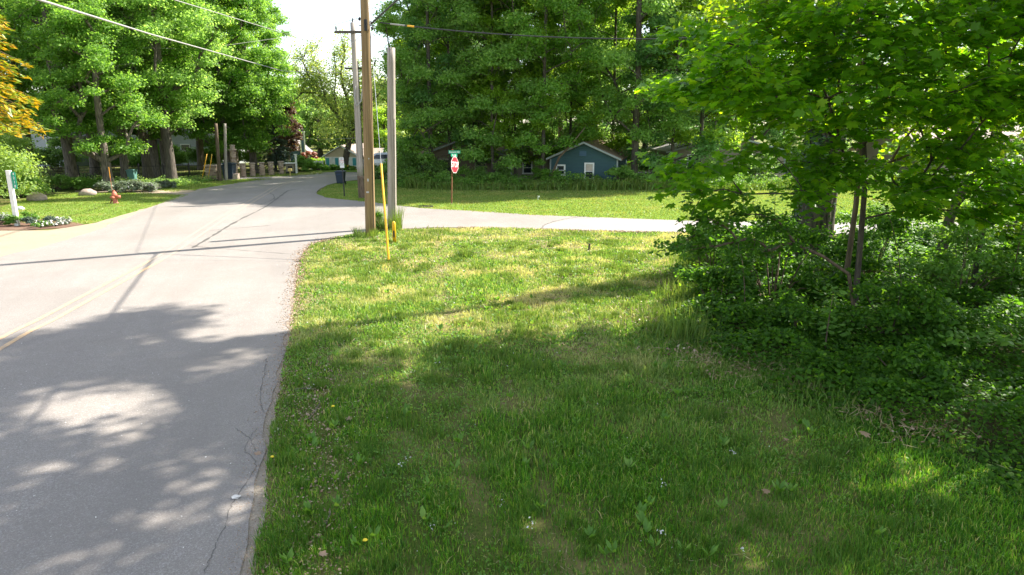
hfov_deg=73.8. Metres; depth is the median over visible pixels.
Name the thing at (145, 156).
maple tree
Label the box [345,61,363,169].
utility pole
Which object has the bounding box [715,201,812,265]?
bush
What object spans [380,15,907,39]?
overhead cable
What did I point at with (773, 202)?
sapling
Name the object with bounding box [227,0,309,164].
maple tree
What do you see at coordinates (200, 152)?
maple tree
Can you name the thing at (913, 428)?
leaf litter
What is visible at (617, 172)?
shrub
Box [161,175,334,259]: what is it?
road marking
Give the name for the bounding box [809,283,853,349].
sapling
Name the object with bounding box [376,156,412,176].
shrub
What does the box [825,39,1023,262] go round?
maple sapling
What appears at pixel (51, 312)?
road marking
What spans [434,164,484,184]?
shrub
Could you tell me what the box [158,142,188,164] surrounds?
shrub
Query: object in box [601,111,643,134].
distant tree
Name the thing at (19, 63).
maple tree
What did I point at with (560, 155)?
bare sapling
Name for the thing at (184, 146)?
window
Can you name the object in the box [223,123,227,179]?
wooden pole
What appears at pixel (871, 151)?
house
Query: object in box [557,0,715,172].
oak tree
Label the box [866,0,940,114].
oak tree
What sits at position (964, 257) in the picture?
sapling
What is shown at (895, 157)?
box elder
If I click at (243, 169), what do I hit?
stone pillar
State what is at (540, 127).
distant tree
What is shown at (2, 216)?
garden plant
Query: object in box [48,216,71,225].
garden plant
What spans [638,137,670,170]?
shrub
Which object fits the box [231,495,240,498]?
paper scrap
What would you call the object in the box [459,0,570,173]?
ash tree
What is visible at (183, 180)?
leafy weeds
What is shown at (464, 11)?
ash tree
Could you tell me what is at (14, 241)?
sandy shoulder
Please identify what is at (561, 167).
window
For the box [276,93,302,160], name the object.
purple maple
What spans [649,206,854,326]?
leaning shrub
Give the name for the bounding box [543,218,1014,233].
side road
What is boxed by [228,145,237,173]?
stone pillar
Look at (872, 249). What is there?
bush
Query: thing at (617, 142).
ash tree
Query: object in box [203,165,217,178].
stone pillar
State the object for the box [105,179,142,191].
lavender
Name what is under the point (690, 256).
bush
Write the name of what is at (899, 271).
sapling
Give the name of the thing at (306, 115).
distant tree
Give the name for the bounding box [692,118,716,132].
shrub
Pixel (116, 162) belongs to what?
shrub
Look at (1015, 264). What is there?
sapling
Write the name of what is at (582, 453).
seed fluff
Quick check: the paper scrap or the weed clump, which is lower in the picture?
the paper scrap
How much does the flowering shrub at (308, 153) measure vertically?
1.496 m
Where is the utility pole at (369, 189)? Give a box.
[356,0,375,234]
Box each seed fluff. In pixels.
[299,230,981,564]
[307,317,744,553]
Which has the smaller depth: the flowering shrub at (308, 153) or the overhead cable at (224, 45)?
the overhead cable at (224, 45)
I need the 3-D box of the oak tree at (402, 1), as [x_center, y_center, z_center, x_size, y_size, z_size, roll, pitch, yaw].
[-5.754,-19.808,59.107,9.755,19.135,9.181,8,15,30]
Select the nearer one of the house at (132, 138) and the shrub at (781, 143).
the shrub at (781, 143)
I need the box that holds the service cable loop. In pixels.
[354,86,361,106]
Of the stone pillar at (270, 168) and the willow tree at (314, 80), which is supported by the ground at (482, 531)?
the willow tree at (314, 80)
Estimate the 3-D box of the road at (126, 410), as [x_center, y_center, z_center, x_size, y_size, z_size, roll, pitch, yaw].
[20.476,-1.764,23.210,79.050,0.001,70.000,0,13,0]
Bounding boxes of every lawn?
[0,193,176,223]
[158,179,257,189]
[301,169,378,171]
[318,179,1009,221]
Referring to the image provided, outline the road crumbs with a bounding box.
[4,271,367,564]
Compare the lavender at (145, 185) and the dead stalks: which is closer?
the dead stalks
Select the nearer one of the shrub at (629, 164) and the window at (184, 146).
the shrub at (629, 164)
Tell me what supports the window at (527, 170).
in the house at (527, 170)
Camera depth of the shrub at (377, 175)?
49.09 m
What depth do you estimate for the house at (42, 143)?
64.64 m
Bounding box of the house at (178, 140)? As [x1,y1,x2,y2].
[171,128,247,164]
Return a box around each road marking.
[0,260,162,349]
[0,261,149,339]
[148,174,355,260]
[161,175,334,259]
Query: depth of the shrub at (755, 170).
42.79 m
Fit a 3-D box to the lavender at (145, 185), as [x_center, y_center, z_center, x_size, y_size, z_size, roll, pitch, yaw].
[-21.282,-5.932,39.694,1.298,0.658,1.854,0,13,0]
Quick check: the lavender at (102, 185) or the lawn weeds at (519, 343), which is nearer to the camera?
the lawn weeds at (519, 343)
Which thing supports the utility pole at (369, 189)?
on the ground at (482, 531)
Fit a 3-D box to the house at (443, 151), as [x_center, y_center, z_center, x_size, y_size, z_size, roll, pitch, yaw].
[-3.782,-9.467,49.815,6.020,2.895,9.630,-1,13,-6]
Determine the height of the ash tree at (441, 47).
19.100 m
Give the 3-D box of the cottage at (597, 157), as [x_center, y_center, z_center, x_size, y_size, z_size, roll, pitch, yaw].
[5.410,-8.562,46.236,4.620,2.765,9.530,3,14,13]
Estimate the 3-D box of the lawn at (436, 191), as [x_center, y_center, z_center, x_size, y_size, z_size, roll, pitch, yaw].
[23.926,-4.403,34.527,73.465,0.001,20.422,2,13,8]
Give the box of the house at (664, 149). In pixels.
[646,135,792,181]
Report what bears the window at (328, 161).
in the cottage at (332, 156)
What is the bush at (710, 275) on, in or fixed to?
on the soil at (968, 414)
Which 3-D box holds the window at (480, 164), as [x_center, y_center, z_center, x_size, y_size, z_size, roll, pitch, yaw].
[-2.114,-8.130,45.635,0.840,0.980,0.100,-1,13,-6]
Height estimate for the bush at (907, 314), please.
1.196 m
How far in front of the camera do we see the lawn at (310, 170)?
58.53 m
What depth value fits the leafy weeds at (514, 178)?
40.80 m
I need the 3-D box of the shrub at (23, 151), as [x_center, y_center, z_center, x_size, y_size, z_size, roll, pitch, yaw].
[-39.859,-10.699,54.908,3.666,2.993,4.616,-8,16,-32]
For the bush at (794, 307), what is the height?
0.814 m
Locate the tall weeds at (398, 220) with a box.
[363,204,405,230]
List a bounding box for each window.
[180,144,190,151]
[326,158,338,165]
[349,158,355,165]
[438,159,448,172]
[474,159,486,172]
[522,161,531,173]
[556,164,564,175]
[584,163,593,177]
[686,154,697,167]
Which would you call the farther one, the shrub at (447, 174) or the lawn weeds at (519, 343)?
the shrub at (447, 174)
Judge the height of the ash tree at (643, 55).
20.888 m
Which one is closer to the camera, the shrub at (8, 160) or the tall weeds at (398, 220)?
the tall weeds at (398, 220)
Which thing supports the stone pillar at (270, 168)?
on the lawn
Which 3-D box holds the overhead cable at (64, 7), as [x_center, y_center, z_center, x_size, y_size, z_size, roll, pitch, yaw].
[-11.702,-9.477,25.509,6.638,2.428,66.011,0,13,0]
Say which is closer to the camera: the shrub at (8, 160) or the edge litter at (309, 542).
the edge litter at (309, 542)
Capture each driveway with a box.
[75,190,192,194]
[222,176,281,179]
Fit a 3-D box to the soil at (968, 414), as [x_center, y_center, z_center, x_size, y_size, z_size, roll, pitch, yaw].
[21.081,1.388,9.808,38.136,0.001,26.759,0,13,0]
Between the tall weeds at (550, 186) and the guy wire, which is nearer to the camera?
the guy wire
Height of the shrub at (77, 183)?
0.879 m
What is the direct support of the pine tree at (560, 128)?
on the ground at (482, 531)
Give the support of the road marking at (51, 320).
on the road at (126, 410)
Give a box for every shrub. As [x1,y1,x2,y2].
[0,128,54,192]
[0,141,57,197]
[0,171,53,196]
[2,139,40,166]
[35,136,86,171]
[43,173,71,188]
[59,176,101,189]
[82,133,131,169]
[127,144,174,167]
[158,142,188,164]
[183,134,222,164]
[209,150,245,162]
[241,150,264,162]
[297,156,315,170]
[309,157,324,163]
[312,162,329,169]
[329,164,339,169]
[343,164,356,169]
[363,166,387,178]
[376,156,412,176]
[384,148,450,183]
[415,132,454,164]
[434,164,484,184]
[470,161,515,183]
[526,158,561,183]
[604,164,637,184]
[617,130,641,169]
[621,172,660,180]
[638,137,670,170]
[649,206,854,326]
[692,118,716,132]
[693,157,722,181]
[734,153,780,179]
[763,135,802,168]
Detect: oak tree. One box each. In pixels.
[391,0,483,132]
[399,6,528,129]
[480,3,529,147]
[530,1,643,124]
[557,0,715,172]
[586,0,705,169]
[653,0,755,124]
[696,0,823,140]
[761,4,862,135]
[774,4,911,132]
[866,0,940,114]
[886,1,1004,98]
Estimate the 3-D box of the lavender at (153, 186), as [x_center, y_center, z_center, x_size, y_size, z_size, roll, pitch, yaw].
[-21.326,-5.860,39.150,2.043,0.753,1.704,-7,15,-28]
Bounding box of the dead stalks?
[564,251,1005,467]
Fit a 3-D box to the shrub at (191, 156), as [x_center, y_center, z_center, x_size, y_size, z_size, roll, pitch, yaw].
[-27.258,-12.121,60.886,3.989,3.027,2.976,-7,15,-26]
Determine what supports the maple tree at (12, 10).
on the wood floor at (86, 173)
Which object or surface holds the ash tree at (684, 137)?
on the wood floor
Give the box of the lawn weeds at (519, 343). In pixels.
[261,239,1020,574]
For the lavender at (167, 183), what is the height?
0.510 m
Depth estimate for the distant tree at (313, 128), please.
92.08 m
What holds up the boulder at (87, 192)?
on the lawn at (96, 212)
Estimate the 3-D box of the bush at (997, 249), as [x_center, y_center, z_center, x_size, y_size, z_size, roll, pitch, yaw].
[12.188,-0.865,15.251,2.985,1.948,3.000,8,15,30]
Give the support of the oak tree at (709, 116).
on the ground at (482, 531)
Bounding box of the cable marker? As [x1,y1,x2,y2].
[392,221,395,242]
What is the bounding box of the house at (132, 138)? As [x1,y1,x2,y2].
[108,130,158,159]
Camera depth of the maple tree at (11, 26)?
43.53 m
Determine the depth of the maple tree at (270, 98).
53.23 m
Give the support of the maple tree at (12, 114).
on the ground at (482, 531)
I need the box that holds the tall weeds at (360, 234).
[349,225,380,237]
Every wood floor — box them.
[0,172,217,196]
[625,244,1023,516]
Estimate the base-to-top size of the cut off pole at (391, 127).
6.590 m
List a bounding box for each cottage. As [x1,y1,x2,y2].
[322,144,363,168]
[363,148,385,159]
[546,140,627,180]
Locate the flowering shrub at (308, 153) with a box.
[301,151,317,159]
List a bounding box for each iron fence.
[44,163,203,179]
[245,164,278,173]
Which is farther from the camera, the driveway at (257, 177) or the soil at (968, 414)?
the driveway at (257, 177)
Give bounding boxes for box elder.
[669,0,1017,287]
[854,2,1023,286]
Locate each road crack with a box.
[191,189,293,247]
[204,428,256,571]
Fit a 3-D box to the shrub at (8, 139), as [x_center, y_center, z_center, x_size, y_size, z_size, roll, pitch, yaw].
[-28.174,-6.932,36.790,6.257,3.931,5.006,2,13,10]
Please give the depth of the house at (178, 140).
66.57 m
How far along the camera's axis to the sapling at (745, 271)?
12.58 m
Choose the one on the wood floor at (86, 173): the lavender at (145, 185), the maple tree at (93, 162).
the maple tree at (93, 162)
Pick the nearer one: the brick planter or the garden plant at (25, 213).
the garden plant at (25, 213)
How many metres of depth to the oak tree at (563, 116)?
65.22 m
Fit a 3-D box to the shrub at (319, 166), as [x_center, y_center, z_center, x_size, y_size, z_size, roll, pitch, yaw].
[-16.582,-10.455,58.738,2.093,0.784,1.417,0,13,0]
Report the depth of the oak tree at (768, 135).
48.70 m
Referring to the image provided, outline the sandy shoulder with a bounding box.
[0,205,155,256]
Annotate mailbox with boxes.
[283,154,297,173]
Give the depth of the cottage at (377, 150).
63.19 m
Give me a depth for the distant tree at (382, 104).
86.61 m
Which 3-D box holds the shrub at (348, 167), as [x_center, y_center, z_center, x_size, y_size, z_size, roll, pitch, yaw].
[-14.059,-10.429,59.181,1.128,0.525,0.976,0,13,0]
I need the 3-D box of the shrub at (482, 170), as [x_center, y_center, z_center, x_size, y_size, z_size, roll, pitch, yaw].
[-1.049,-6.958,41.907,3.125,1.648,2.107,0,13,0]
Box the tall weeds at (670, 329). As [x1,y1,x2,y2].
[612,249,1023,470]
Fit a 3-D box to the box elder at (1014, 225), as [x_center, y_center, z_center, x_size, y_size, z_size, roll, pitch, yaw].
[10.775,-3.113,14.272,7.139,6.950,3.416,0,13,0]
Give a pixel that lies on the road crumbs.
(141, 423)
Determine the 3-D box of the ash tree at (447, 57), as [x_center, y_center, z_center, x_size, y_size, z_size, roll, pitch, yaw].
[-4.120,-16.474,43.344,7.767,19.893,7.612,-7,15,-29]
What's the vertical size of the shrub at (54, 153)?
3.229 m
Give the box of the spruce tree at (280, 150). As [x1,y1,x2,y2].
[257,110,292,169]
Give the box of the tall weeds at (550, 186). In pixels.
[400,175,898,191]
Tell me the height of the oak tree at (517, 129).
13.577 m
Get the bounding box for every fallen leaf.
[319,550,327,555]
[761,488,770,493]
[859,431,870,437]
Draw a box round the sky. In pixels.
[5,0,1020,126]
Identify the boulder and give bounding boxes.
[26,192,47,200]
[78,189,96,195]
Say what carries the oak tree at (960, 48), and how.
on the ground at (482, 531)
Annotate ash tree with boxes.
[371,0,484,177]
[376,0,467,151]
[383,0,500,172]
[426,0,546,172]
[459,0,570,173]
[478,0,615,175]
[522,0,630,151]
[556,0,672,151]
[557,2,644,141]
[615,0,728,166]
[642,0,788,162]
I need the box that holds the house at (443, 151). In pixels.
[421,141,506,181]
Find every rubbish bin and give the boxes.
[125,169,138,179]
[221,162,236,178]
[334,170,345,183]
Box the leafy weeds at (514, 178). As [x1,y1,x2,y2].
[396,170,950,189]
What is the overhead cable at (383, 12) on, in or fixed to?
attached to the utility pole at (369, 189)
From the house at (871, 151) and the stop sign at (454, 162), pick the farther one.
the house at (871, 151)
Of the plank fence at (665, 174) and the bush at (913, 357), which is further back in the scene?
the plank fence at (665, 174)
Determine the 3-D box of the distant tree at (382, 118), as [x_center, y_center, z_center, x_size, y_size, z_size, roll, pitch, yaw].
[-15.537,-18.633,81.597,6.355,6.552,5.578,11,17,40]
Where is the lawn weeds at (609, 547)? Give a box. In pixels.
[278,254,886,562]
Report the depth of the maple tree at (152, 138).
50.83 m
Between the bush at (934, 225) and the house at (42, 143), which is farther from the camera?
the house at (42, 143)
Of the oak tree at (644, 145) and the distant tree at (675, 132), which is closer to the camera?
the oak tree at (644, 145)
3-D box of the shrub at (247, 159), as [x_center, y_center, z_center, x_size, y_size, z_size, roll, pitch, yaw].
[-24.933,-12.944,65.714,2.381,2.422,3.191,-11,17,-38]
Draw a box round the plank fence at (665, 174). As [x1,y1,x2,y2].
[642,172,688,181]
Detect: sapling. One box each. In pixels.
[550,127,584,175]
[726,246,759,322]
[762,186,789,286]
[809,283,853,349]
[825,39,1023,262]
[872,189,920,296]
[939,225,986,303]
[996,212,1023,293]
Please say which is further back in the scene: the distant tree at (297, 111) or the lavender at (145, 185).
the distant tree at (297, 111)
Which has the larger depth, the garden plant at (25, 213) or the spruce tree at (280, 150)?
the spruce tree at (280, 150)
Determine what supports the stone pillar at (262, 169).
on the lawn
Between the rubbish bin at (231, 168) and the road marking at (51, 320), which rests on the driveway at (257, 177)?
the rubbish bin at (231, 168)
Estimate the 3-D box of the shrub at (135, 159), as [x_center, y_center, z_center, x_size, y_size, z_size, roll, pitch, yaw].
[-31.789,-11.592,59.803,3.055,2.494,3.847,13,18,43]
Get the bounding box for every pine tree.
[547,22,568,136]
[971,41,1016,123]
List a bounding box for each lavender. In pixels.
[92,180,128,190]
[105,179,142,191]
[122,179,158,190]
[135,181,161,189]
[155,180,177,187]
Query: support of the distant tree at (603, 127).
on the ground at (482, 531)
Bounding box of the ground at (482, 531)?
[0,127,1023,574]
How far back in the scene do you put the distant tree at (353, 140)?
86.68 m
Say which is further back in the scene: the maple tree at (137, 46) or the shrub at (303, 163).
the shrub at (303, 163)
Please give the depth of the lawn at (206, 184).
43.77 m
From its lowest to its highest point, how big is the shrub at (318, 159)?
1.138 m
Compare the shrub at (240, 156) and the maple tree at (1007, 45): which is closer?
the maple tree at (1007, 45)
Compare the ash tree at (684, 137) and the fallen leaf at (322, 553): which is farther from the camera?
the ash tree at (684, 137)
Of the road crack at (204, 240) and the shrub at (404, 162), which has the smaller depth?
the road crack at (204, 240)
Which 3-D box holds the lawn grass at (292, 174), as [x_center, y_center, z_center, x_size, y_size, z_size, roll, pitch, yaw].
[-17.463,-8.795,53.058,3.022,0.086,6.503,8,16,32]
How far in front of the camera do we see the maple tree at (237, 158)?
60.92 m
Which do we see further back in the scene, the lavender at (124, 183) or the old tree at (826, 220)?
the lavender at (124, 183)
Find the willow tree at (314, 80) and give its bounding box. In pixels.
[284,20,397,166]
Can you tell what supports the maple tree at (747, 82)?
on the soil at (968, 414)
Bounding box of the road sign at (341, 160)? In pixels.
[339,157,344,195]
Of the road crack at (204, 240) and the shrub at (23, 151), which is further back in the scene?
the shrub at (23, 151)
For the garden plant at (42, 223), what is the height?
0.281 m
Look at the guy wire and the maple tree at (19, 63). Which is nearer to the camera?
the guy wire
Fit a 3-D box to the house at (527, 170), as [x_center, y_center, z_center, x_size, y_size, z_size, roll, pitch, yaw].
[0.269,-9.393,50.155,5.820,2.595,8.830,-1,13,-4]
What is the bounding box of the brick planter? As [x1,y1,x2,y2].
[228,174,239,179]
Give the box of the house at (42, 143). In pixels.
[17,122,111,166]
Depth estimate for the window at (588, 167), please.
41.93 m
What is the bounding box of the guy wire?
[368,2,389,260]
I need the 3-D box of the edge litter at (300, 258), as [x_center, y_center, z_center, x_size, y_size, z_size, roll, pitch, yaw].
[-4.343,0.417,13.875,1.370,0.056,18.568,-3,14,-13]
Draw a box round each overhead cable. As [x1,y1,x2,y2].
[37,0,361,73]
[84,35,297,48]
[175,0,318,44]
[369,0,397,25]
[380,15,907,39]
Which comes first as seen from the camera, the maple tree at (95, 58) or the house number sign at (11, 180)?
the house number sign at (11, 180)
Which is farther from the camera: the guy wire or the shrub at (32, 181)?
the shrub at (32, 181)
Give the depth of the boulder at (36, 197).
34.29 m
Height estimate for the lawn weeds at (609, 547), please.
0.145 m
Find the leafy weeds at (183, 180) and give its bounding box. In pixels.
[5,171,223,188]
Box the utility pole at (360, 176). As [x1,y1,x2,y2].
[334,18,364,197]
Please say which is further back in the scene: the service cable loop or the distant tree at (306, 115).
the distant tree at (306, 115)
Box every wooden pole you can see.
[214,123,221,180]
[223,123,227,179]
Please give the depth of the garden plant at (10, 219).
25.41 m
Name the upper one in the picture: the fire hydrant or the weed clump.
the fire hydrant
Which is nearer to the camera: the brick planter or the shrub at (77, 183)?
the shrub at (77, 183)
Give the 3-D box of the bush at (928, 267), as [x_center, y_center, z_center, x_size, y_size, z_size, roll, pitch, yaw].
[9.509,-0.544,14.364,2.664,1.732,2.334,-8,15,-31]
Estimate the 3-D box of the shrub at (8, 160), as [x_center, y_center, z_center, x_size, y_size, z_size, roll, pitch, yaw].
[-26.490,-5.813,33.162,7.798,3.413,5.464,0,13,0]
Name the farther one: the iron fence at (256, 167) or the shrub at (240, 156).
the shrub at (240, 156)
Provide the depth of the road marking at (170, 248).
25.18 m
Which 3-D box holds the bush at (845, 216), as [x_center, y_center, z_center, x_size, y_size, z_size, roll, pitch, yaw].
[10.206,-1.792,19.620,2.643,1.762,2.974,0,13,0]
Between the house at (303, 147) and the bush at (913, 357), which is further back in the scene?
the house at (303, 147)
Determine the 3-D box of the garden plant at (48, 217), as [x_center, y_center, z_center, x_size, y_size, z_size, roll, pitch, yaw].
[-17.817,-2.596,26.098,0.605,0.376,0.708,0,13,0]
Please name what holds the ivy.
attached to the old tree at (826, 220)
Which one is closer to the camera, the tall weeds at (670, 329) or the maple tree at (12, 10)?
the tall weeds at (670, 329)
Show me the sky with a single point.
(304, 15)
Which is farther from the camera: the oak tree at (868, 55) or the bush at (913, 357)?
the oak tree at (868, 55)
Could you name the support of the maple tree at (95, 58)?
on the ground at (482, 531)
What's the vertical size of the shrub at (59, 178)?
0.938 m
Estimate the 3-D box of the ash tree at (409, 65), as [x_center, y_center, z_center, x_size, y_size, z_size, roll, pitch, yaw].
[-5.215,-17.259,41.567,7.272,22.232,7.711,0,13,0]
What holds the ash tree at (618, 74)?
on the ground at (482, 531)
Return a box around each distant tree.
[275,75,320,139]
[296,90,348,156]
[302,103,336,150]
[321,95,362,143]
[352,76,414,145]
[362,105,400,148]
[508,117,557,138]
[545,101,610,137]
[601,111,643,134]
[650,115,694,139]
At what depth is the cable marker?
21.72 m
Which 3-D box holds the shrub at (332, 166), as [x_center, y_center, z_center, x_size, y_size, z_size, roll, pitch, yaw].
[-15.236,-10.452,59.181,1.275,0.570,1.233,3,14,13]
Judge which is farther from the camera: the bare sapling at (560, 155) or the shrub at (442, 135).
the shrub at (442, 135)
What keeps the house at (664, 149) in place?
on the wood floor
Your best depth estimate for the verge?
6.98 m
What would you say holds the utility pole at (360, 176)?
on the lawn at (436, 191)
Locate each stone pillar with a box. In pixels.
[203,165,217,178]
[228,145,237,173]
[239,163,246,176]
[248,163,255,176]
[258,162,264,175]
[267,162,273,174]
[277,161,283,173]
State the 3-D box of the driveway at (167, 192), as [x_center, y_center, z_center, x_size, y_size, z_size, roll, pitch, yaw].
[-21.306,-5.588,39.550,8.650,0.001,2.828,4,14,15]
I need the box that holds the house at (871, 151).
[847,126,1023,180]
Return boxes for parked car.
[363,152,387,164]
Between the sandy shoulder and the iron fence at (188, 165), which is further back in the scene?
the iron fence at (188, 165)
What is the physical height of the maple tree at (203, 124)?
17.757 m
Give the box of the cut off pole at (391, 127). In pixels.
[383,47,396,227]
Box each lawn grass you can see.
[248,172,323,176]
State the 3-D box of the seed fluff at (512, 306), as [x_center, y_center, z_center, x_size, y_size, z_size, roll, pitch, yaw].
[-0.205,0.265,14.437,11.940,0.089,19.970,0,13,0]
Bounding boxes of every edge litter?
[221,237,334,574]
[247,355,382,574]
[461,226,680,233]
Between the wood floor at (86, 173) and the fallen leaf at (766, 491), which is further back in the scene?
the wood floor at (86, 173)
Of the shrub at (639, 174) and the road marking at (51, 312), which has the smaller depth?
the road marking at (51, 312)
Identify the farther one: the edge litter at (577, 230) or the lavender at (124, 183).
the lavender at (124, 183)
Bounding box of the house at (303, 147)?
[276,128,313,160]
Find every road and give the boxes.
[0,172,788,574]
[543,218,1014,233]
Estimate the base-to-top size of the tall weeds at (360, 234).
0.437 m
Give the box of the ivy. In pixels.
[786,0,871,258]
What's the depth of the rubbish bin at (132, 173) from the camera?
45.99 m
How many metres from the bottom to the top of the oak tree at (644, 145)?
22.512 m
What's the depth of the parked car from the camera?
58.71 m
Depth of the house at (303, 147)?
74.44 m
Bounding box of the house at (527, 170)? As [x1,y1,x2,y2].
[495,146,549,180]
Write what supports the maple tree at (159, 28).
on the wood floor at (86, 173)
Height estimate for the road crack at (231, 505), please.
0.001 m
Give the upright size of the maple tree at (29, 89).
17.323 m
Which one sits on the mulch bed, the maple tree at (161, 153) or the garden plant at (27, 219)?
the garden plant at (27, 219)
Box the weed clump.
[375,212,384,229]
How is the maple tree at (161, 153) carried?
on the wood floor at (86, 173)
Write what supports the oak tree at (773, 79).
on the ground at (482, 531)
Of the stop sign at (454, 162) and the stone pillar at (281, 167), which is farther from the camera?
the stone pillar at (281, 167)
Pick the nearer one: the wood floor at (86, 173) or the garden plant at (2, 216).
the garden plant at (2, 216)
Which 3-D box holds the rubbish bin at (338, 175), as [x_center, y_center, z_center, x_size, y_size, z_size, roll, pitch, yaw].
[-11.191,-7.207,44.592,0.650,0.879,0.692,0,13,0]
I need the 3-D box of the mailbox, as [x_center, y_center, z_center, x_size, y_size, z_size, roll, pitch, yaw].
[-17.609,-9.844,54.368,0.980,1.550,0.660,0,13,0]
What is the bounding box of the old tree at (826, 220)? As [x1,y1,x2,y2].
[783,4,865,259]
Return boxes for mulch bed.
[0,219,81,229]
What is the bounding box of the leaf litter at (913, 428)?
[560,253,1008,442]
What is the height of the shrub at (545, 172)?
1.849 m
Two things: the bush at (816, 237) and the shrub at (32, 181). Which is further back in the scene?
the shrub at (32, 181)
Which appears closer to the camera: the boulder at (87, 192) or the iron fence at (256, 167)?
the boulder at (87, 192)
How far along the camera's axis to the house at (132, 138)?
68.33 m
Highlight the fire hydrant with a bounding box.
[108,167,120,203]
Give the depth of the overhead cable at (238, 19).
26.87 m
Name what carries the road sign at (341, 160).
on the lawn at (436, 191)
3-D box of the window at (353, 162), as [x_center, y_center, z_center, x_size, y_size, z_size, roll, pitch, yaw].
[-14.492,-11.229,60.955,1.140,0.730,0.100,1,13,4]
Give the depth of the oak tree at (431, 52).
53.16 m
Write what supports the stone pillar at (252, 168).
on the lawn
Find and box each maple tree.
[0,0,153,177]
[0,1,72,172]
[0,5,45,128]
[0,5,75,121]
[0,14,56,138]
[17,0,142,174]
[24,0,169,189]
[38,0,196,178]
[41,0,224,178]
[68,0,238,181]
[75,8,216,176]
[137,9,208,173]
[171,0,257,169]
[182,0,271,161]
[194,0,298,172]
[205,4,275,167]
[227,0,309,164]
[626,0,1023,306]
[897,0,1023,150]
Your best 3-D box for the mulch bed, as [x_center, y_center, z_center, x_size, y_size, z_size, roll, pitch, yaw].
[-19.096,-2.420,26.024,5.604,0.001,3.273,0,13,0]
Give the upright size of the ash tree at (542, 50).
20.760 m
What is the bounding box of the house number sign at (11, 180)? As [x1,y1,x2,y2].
[5,170,19,225]
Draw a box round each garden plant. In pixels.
[0,212,11,222]
[3,215,24,224]
[20,210,39,219]
[21,216,37,223]
[30,220,53,226]
[38,214,53,221]
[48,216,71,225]
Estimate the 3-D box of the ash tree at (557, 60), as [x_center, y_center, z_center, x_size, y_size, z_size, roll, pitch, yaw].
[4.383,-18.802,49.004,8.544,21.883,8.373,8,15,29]
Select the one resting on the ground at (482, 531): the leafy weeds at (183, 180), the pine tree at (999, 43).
the pine tree at (999, 43)
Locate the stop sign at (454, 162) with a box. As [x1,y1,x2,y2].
[448,149,459,202]
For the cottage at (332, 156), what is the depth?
60.95 m
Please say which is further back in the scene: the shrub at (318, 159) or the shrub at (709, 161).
the shrub at (318, 159)
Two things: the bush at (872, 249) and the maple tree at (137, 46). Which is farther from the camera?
the maple tree at (137, 46)
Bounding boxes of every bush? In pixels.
[665,222,759,274]
[674,255,768,322]
[709,212,845,301]
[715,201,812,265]
[738,284,862,347]
[809,205,925,275]
[812,277,965,348]
[835,196,924,251]
[858,338,961,399]
[893,222,1023,302]
[906,187,1015,249]
[972,222,1023,275]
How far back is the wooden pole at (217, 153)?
46.66 m
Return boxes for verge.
[240,227,432,574]
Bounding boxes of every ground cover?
[625,232,1023,510]

